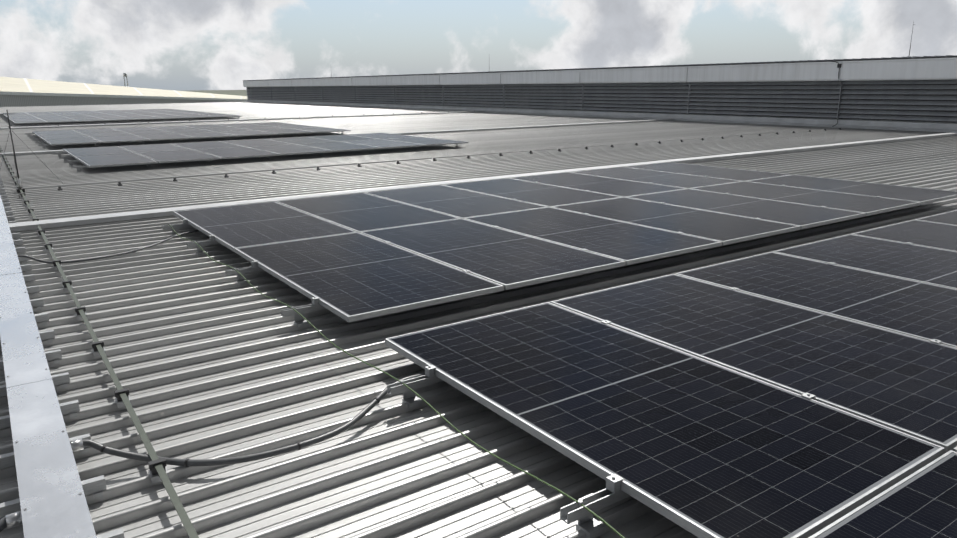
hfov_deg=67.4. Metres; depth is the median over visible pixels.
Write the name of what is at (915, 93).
ridge monitor
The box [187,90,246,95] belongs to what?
ground
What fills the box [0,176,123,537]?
cable tray
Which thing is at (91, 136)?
pv array
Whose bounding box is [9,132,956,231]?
cable tray band
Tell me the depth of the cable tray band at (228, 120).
31.46 m
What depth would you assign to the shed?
110.48 m
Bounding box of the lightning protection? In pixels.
[0,110,842,197]
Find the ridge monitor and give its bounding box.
[243,55,956,132]
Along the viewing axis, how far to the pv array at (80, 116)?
35.48 m
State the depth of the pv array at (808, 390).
3.26 m
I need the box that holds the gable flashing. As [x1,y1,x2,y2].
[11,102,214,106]
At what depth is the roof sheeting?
4.47 m
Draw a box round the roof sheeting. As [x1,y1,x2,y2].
[0,102,956,537]
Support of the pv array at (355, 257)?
on the roof sheeting
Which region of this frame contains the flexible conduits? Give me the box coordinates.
[0,229,424,531]
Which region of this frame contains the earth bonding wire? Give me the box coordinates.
[168,224,624,537]
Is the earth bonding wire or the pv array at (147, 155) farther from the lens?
the pv array at (147, 155)
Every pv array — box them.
[0,109,240,125]
[24,122,350,148]
[53,133,468,172]
[162,162,956,327]
[385,210,956,537]
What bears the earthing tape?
on the roof sheeting
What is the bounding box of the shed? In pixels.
[0,77,247,106]
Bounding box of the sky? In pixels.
[0,0,956,90]
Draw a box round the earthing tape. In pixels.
[0,148,198,537]
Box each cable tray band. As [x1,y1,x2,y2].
[0,111,484,129]
[0,119,674,155]
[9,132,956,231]
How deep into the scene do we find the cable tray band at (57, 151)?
23.46 m
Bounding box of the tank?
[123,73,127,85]
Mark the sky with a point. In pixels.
(177, 45)
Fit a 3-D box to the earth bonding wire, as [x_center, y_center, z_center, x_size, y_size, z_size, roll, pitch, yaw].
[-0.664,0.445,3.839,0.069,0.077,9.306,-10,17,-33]
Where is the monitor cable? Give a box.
[829,61,841,126]
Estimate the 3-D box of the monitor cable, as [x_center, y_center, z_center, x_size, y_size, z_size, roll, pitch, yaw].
[11.446,-5.652,23.179,0.328,2.060,0.411,-10,17,-33]
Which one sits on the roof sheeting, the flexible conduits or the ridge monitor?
the flexible conduits
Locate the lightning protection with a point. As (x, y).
(175, 179)

